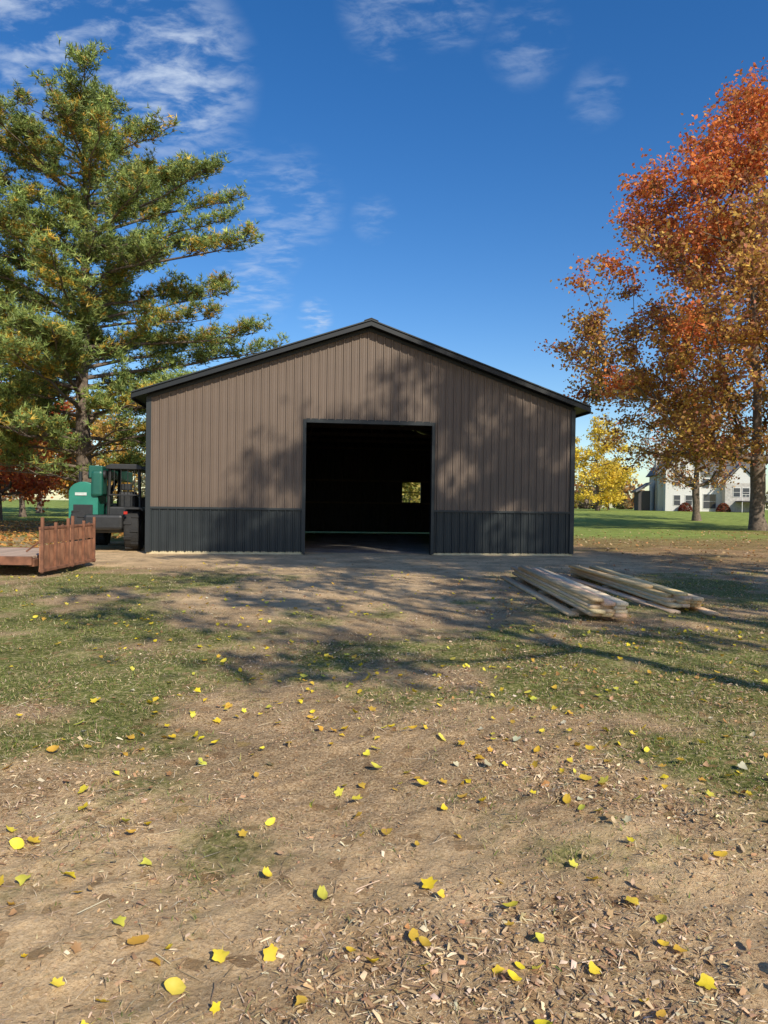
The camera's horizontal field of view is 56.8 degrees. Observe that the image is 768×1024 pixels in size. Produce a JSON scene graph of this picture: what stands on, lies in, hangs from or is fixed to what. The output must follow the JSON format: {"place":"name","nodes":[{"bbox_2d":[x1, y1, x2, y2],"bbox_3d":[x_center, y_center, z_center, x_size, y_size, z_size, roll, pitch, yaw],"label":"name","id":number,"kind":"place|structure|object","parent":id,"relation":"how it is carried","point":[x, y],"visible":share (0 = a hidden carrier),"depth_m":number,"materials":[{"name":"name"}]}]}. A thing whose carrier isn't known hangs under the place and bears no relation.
{"place":"outdoors","nodes":[
{"label":"outdoors","id":0,"kind":"place"},
{"bbox_2d":[0,499,767,1023],"bbox_3d":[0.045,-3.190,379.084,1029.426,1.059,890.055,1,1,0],"label":"ground","id":1,"kind":"structure","parent":0,"point":[374,557],"depth_m":3.73,"materials":[{"name":"soil"}]},
{"bbox_2d":[0,119,80,455],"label":"pine tree","id":2,"kind":"object","parent":1,"relation":"on","point":[7,296],"visible":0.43,"depth_m":28.17,"materials":[{"name":"green plant"}]},
{"bbox_2d":[0,382,92,520],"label":"red maple tree","id":3,"kind":"object","parent":1,"relation":"on","point":[25,485],"visible":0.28,"depth_m":45.85,"materials":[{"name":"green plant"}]},
{"bbox_2d":[0,516,95,572],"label":"equipment trailer","id":4,"kind":"object","parent":1,"relation":"on","point":[56,555],"visible":1,"depth_m":14.15,"materials":[{"name":"brown wood"}]},
{"bbox_2d":[1,409,95,516],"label":"red maple tree","id":5,"kind":"object","parent":1,"relation":"on","point":[22,511],"visible":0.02,"depth_m":57.79,"materials":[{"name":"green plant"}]},
{"bbox_2d":[6,393,103,512],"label":"orange maple tree","id":6,"kind":"object","parent":1,"relation":"on","point":[40,509],"visible":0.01,"depth_m":69.75,"materials":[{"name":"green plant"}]},
{"bbox_2d":[38,410,145,501],"bbox_3d":[-25.009,-4.261,60.039,9.816,9.660,10.486,1,1,0],"label":"orange maple tree","id":7,"kind":"object","parent":1,"relation":"on","point":[98,460],"visible":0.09,"depth_m":58.86,"materials":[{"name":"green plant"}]},
{"bbox_2d":[69,464,145,550],"bbox_3d":[-8.440,-0.165,23.175,2.038,2.530,6.786,1,1,-10],"label":"telehandler","id":8,"kind":"object","parent":1,"relation":"on","point":[124,514],"visible":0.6,"depth_m":20.26,"materials":[{"name":"metal"}]},
{"bbox_2d":[0,33,290,484],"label":"pine tree","id":9,"kind":"object","parent":1,"relation":"on","point":[77,347],"visible":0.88,"depth_m":28.34,"materials":[{"name":"green plant"}]},
{"bbox_2d":[131,318,590,555],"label":"post frame barn","id":10,"kind":"structure","parent":1,"relation":"on","point":[284,448],"depth_m":20.33,"materials":[{"name":"beige metal"}]},
{"bbox_2d":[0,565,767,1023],"bbox_3d":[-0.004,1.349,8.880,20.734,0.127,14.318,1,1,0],"label":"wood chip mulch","id":11,"kind":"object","parent":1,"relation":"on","point":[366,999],"visible":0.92,"depth_m":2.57,"materials":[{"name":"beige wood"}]},
{"bbox_2d":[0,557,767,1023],"bbox_3d":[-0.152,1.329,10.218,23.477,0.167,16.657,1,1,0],"label":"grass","id":12,"kind":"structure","parent":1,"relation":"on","point":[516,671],"depth_m":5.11,"materials":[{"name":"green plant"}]},
{"bbox_2d":[0,520,767,1023],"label":"fallen leaves","id":13,"kind":"object","parent":1,"relation":"on","point":[174,986],"visible":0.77,"depth_m":3.93,"materials":[{"name":"yellow plant"}]},
{"bbox_2d":[1,473,767,509],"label":"distant tree line","id":14,"kind":"object","parent":1,"relation":"on","point":[628,503],"visible":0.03,"depth_m":162.49,"materials":[{"name":"green plant"}]},
{"bbox_2d":[402,482,419,502],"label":"window","id":15,"kind":"structure","parent":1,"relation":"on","point":[412,487],"depth_m":47.57,"materials":[{"name":"clear glass"}]},
{"bbox_2d":[500,566,628,617],"bbox_3d":[2.724,1.213,11.651,0.799,0.325,5.644,1,1,0],"label":"lumber stack","id":16,"kind":"object","parent":1,"relation":"on","point":[582,599],"visible":1,"depth_m":10.17,"materials":[{"name":"brown wood"}]},
{"bbox_2d":[574,412,642,510],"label":"yellow maple tree","id":17,"kind":"object","parent":1,"relation":"on","point":[610,478],"visible":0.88,"depth_m":103.08,"materials":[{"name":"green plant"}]},
{"bbox_2d":[586,457,630,509],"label":"yellow maple tree","id":18,"kind":"object","parent":1,"relation":"on","point":[590,487],"visible":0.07,"depth_m":121.68,"materials":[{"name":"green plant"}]},
{"bbox_2d":[558,565,718,615],"bbox_3d":[4.117,1.249,12.296,1.025,0.277,5.461,1,1,-1],"label":"lumber stack","id":19,"kind":"object","parent":1,"relation":"on","point":[661,597],"visible":0.92,"depth_m":11.07,"materials":[{"name":"brown wood"}]},
{"bbox_2d":[634,491,649,510],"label":"side porch","id":20,"kind":"object","parent":1,"relation":"on","point":[641,500],"visible":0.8,"depth_m":113.70,"materials":[{"name":"grey"}]},
{"bbox_2d":[631,482,650,492],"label":"side porch roof","id":21,"kind":"structure","parent":20,"relation":"on","point":[641,487],"depth_m":113.68,"materials":[{"name":"grey"}]},
{"bbox_2d":[534,57,767,530],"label":"oak tree","id":22,"kind":"object","parent":1,"relation":"on","point":[733,230],"visible":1,"depth_m":46.05,"materials":[{"name":"orange plant"}]},
{"bbox_2d":[654,444,663,510],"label":"chimney","id":23,"kind":"object","parent":1,"relation":"on","point":[655,485],"visible":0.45,"depth_m":113.56,"materials":[{"name":"stone"}]},
{"bbox_2d":[662,471,699,510],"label":"gable wing","id":24,"kind":"structure","parent":1,"relation":"on","point":[669,491],"depth_m":109.57,"materials":[{"name":"white paint"}]},
{"bbox_2d":[666,458,694,470],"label":"wing gable","id":25,"kind":"structure","parent":24,"relation":"on","point":[689,466],"depth_m":109.03,"materials":[{"name":"white"}]},
{"bbox_2d":[649,475,724,511],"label":"walls","id":26,"kind":"structure","parent":1,"relation":"on","point":[659,502],"depth_m":112.11,"materials":[{"name":"white paint"}]},
{"bbox_2d":[646,453,749,476],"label":"roof","id":27,"kind":"structure","parent":26,"relation":"on","point":[650,474],"depth_m":110.22,"materials":[{"name":"grey"}]},
{"bbox_2d":[721,463,749,483],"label":"wing roof","id":28,"kind":"structure","parent":26,"relation":"on","point":[733,471],"depth_m":107.88,"materials":[{"name":"grey"}]},
{"bbox_2d":[627,377,762,520],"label":"oak tree","id":29,"kind":"object","parent":1,"relation":"on","point":[695,485],"visible":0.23,"depth_m":73.52,"materials":[{"name":"orange plant"}]},
{"bbox_2d":[678,502,730,511],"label":"red shrubs","id":30,"kind":"object","parent":1,"relation":"on","point":[683,506],"visible":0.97,"depth_m":107.91,"materials":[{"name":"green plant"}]},
{"bbox_2d":[721,483,749,511],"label":"wing","id":31,"kind":"structure","parent":1,"relation":"on","point":[728,498],"depth_m":108.08,"materials":[{"name":"white paint"}]},
{"bbox_2d":[726,468,749,482],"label":"wing gable","id":32,"kind":"structure","parent":31,"relation":"on","point":[744,477],"depth_m":107.87,"materials":[{"name":"white paint"}]},
{"bbox_2d":[0,0,767,509],"label":"sky","id":33,"kind":"structure","parent":0,"point":[427,170],"materials":[{"name":"blue"}]},
{"bbox_2d":[674,495,679,504],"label":"window","id":34,"kind":"structure","parent":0,"point":[676,499],"depth_m":109.34,"materials":[{"name":"white glass"}]},
{"bbox_2d":[686,495,691,504],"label":"window","id":35,"kind":"structure","parent":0,"point":[688,499],"depth_m":108.97,"materials":[{"name":"white glass"}]},
{"bbox_2d":[703,494,715,508],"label":"window","id":36,"kind":"structure","parent":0,"point":[708,497],"depth_m":110.61,"materials":[{"name":"white glass"}]},
{"bbox_2d":[734,488,739,496],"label":"window","id":37,"kind":"structure","parent":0,"point":[736,490],"depth_m":107.94,"materials":[{"name":"white glass"}]},
{"bbox_2d":[743,488,748,496],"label":"window","id":38,"kind":"structure","parent":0,"point":[745,489],"depth_m":107.67,"materials":[{"name":"white glass"}]}
]}

